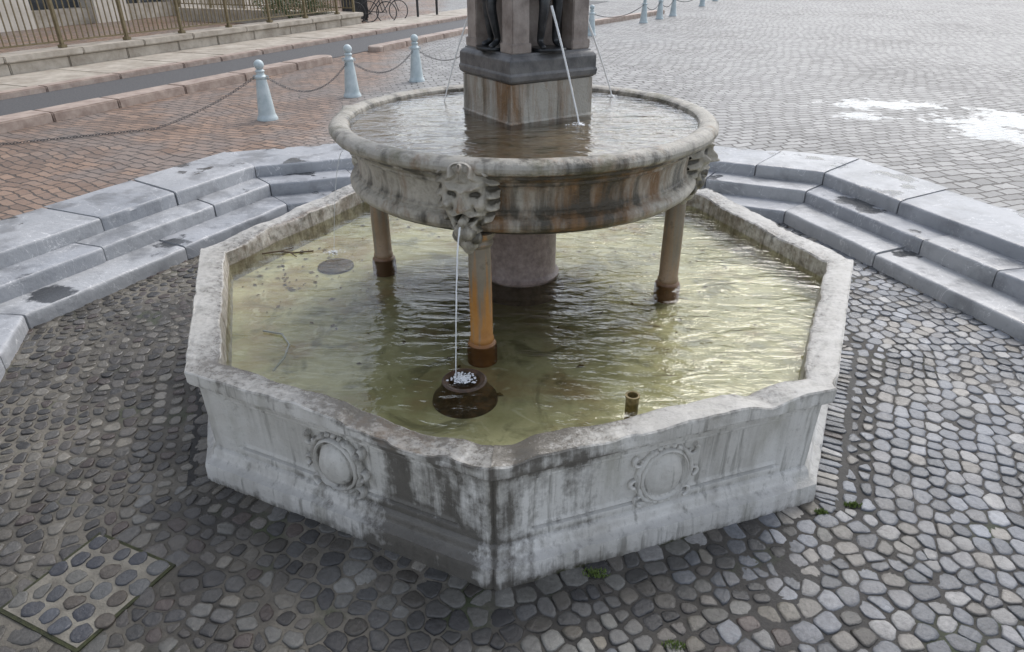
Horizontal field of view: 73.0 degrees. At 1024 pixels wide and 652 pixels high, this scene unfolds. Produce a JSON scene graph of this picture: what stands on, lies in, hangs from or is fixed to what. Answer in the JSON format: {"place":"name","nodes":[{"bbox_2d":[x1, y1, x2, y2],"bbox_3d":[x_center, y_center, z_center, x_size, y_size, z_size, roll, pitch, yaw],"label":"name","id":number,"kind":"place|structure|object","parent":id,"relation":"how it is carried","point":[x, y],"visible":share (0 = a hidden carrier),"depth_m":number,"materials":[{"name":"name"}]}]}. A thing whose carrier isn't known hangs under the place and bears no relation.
{"place":"outdoors","nodes":[
{"label":"outdoors","id":0,"kind":"place"},
{"bbox_2d":[0,8,466,90],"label":"pavement","id":1,"kind":"structure","parent":0,"point":[37,78],"depth_m":15.62,"materials":[{"name":"stone"}]},
{"bbox_2d":[359,0,407,22],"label":"bicycle","id":2,"kind":"object","parent":1,"relation":"on","point":[384,9],"visible":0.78,"depth_m":23.74,"materials":[{"name":"paint"}]},
{"bbox_2d":[174,7,361,23],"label":"return wall","id":3,"kind":"structure","parent":0,"point":[221,16],"depth_m":23.89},
{"bbox_2d":[177,0,354,11],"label":"return railing","id":4,"kind":"object","parent":3,"relation":"on","point":[352,7],"visible":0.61,"depth_m":23.61,"materials":[{"name":"brown metal"}]},
{"bbox_2d":[0,1,608,115],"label":"road","id":5,"kind":"structure","parent":0,"point":[34,102],"depth_m":13.86,"materials":[{"name":"grey asphalt"}]},
{"bbox_2d":[0,221,1023,651],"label":"cobblestone paving","id":6,"kind":"structure","parent":0,"point":[552,639],"depth_m":3.29,"materials":[{"name":"grey stone"}]},
{"bbox_2d":[0,532,175,651],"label":"inlaid manhole cover","id":7,"kind":"object","parent":6,"relation":"on","point":[82,596],"visible":1,"depth_m":3.01,"materials":[{"name":"grey stone"}]},
{"bbox_2d":[0,143,1023,381],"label":"stone steps","id":8,"kind":"structure","parent":6,"relation":"on","point":[963,254],"depth_m":6.38,"materials":[{"name":"grey stone"}]},
{"bbox_2d":[184,0,853,590],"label":"octagonal fountain","id":9,"kind":"object","parent":6,"relation":"on","point":[526,302],"visible":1,"depth_m":3.73,"materials":[{"name":"stone"}]},
{"bbox_2d":[187,340,858,512],"bbox_3d":[0.286,0.393,4.431,4.369,0.001,3.057,-10,30,-17],"label":"drainage groove","id":10,"kind":"object","parent":6,"relation":"on","point":[842,472],"visible":0.48,"depth_m":3.96},
{"bbox_2d":[582,499,862,650],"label":"weed tufts","id":11,"kind":"object","parent":6,"relation":"on","point":[818,511],"visible":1,"depth_m":3.10,"materials":[{"name":"green plant"}]},
{"bbox_2d":[0,0,1023,219],"bbox_3d":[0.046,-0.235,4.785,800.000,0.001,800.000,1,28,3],"label":"ground","id":12,"kind":"structure","parent":0,"point":[932,91],"depth_m":11.71,"materials":[{"name":"red brick"}]},
{"bbox_2d":[0,0,301,32],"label":"facade","id":13,"kind":"structure","parent":12,"relation":"on","point":[17,15],"depth_m":22.05,"materials":[{"name":"beige paint"}]},
{"bbox_2d":[28,0,160,9],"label":"openings","id":14,"kind":"object","parent":13,"relation":"attached to","point":[41,5],"depth_m":23.38,"materials":[{"name":"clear glass"}]},
{"bbox_2d":[31,0,332,27],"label":"trim","id":15,"kind":"structure","parent":13,"relation":"attached to","point":[62,15],"depth_m":23.87,"materials":[{"name":"stone"}]},
{"bbox_2d":[0,55,332,133],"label":"kerb","id":16,"kind":"structure","parent":12,"relation":"on","point":[22,120],"depth_m":11.00,"materials":[{"name":"beige stone"}]},
{"bbox_2d":[0,17,360,76],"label":"railing wall","id":17,"kind":"structure","parent":12,"relation":"on","point":[16,68],"depth_m":15.71,"materials":[{"name":"stone"}]},
{"bbox_2d":[0,12,363,64],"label":"wall coping","id":18,"kind":"object","parent":17,"relation":"on","point":[34,54],"depth_m":15.71,"materials":[{"name":"stone"}]},
{"bbox_2d":[0,0,339,48],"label":"railing","id":19,"kind":"object","parent":18,"relation":"on","point":[61,41],"visible":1,"depth_m":15.29,"materials":[{"name":"brown metal"}]},
{"bbox_2d":[0,15,466,99],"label":"kerb","id":20,"kind":"structure","parent":12,"relation":"on","point":[29,90],"depth_m":14.46,"materials":[{"name":"grey stone"}]},
{"bbox_2d":[253,60,277,121],"bbox_3d":[-3.481,-3.296,9.662,0.290,0.806,0.290,1,28,3],"label":"bollard","id":21,"kind":"object","parent":12,"relation":"on","point":[266,110],"visible":1,"depth_m":9.63,"materials":[{"name":"grey metal"}]},
{"bbox_2d":[0,76,254,145],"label":"chain","id":22,"kind":"object","parent":21,"relation":"attached to","point":[236,89],"visible":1,"depth_m":9.12,"materials":[{"name":"metal"}]},
{"bbox_2d":[266,63,345,91],"bbox_3d":[-3.011,-3.728,10.433,0.026,0.346,1.987,11,30,20],"label":"chain","id":23,"kind":"object","parent":21,"relation":"attached to","point":[308,90],"visible":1,"depth_m":10.41,"materials":[{"name":"metal"}]},
{"bbox_2d":[252,0,332,18],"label":"shrub","id":24,"kind":"object","parent":12,"relation":"on","point":[281,5],"visible":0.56,"depth_m":21.66,"materials":[{"name":"green plant"}]},
{"bbox_2d":[342,44,361,97],"bbox_3d":[-2.632,-4.140,11.221,0.290,0.806,0.290,1,28,3],"label":"bollard","id":25,"kind":"object","parent":12,"relation":"on","point":[351,86],"visible":1,"depth_m":11.20,"materials":[{"name":"grey metal"}]},
{"bbox_2d":[341,0,368,20],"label":"litter bin","id":26,"kind":"object","parent":12,"relation":"on","point":[357,5],"visible":0.41,"depth_m":23.82,"materials":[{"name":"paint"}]},
{"bbox_2d":[344,0,396,21],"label":"bicycle","id":27,"kind":"object","parent":12,"relation":"on","point":[369,13],"visible":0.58,"depth_m":23.08,"materials":[{"name":"paint"}]},
{"bbox_2d":[409,34,424,81],"bbox_3d":[-1.755,-4.872,12.570,0.290,0.806,0.290,1,28,3],"label":"bollard","id":28,"kind":"object","parent":12,"relation":"on","point":[416,73],"visible":1,"depth_m":12.54,"materials":[{"name":"grey paint"}]},
{"bbox_2d":[354,52,410,72],"bbox_3d":[-2.193,-4.526,11.885,0.026,0.326,1.822,15,32,26],"label":"chain","id":29,"kind":"object","parent":28,"relation":"attached to","point":[385,71],"visible":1,"depth_m":11.99,"materials":[{"name":"metal"}]},
{"bbox_2d":[420,51,459,60],"bbox_3d":[-1.213,-5.355,13.450,0.026,0.359,2.335,14,32,25],"label":"chain","id":30,"kind":"object","parent":28,"relation":"attached to","point":[438,59],"visible":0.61,"depth_m":13.20,"materials":[{"name":"metal"}]},
{"bbox_2d":[416,0,418,16],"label":"signpost","id":31,"kind":"object","parent":12,"relation":"on","point":[417,7],"depth_m":24.56,"materials":[{"name":"metal"}]},
{"bbox_2d":[368,26,467,51],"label":"kerb","id":32,"kind":"structure","parent":12,"relation":"on","point":[391,45],"depth_m":18.04,"materials":[{"name":"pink stone"}]},
{"bbox_2d":[435,0,437,14],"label":"signpost","id":33,"kind":"object","parent":12,"relation":"on","point":[436,3],"depth_m":25.30,"materials":[{"name":"metal"}]},
{"bbox_2d":[588,5,595,35],"bbox_3d":[2.246,-8.613,19.475,0.290,0.806,0.290,1,28,3],"label":"bollard","id":34,"kind":"object","parent":12,"relation":"on","point":[592,18],"visible":0.89,"depth_m":19.42,"materials":[{"name":"grey metal"}]},
{"bbox_2d":[594,5,643,17],"bbox_3d":[3.324,-9.619,21.201,0.026,0.246,4.593,14,32,25],"label":"chain","id":35,"kind":"object","parent":34,"relation":"attached to","point":[622,15],"visible":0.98,"depth_m":21.48,"materials":[{"name":"metal"}]},
{"bbox_2d":[595,10,664,24],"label":"kerb","id":36,"kind":"structure","parent":12,"relation":"on","point":[600,21],"depth_m":23.92,"materials":[{"name":"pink stone"}]},
{"bbox_2d":[639,0,647,22],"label":"bollard","id":37,"kind":"object","parent":12,"relation":"on","point":[643,18],"visible":1,"depth_m":22.97,"materials":[{"name":"grey paint"}]},
{"bbox_2d":[655,0,663,18],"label":"bollard","id":38,"kind":"object","parent":12,"relation":"on","point":[659,15],"visible":0.99,"depth_m":24.30,"materials":[{"name":"grey metal"}]},
{"bbox_2d":[669,0,676,15],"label":"bollard","id":39,"kind":"object","parent":12,"relation":"on","point":[673,9],"visible":1,"depth_m":25.43,"materials":[{"name":"grey metal"}]},
{"bbox_2d":[699,0,704,5],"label":"bollard","id":40,"kind":"object","parent":12,"relation":"on","point":[702,3],"visible":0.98,"depth_m":30.14,"materials":[{"name":"blue paint"}]}
]}

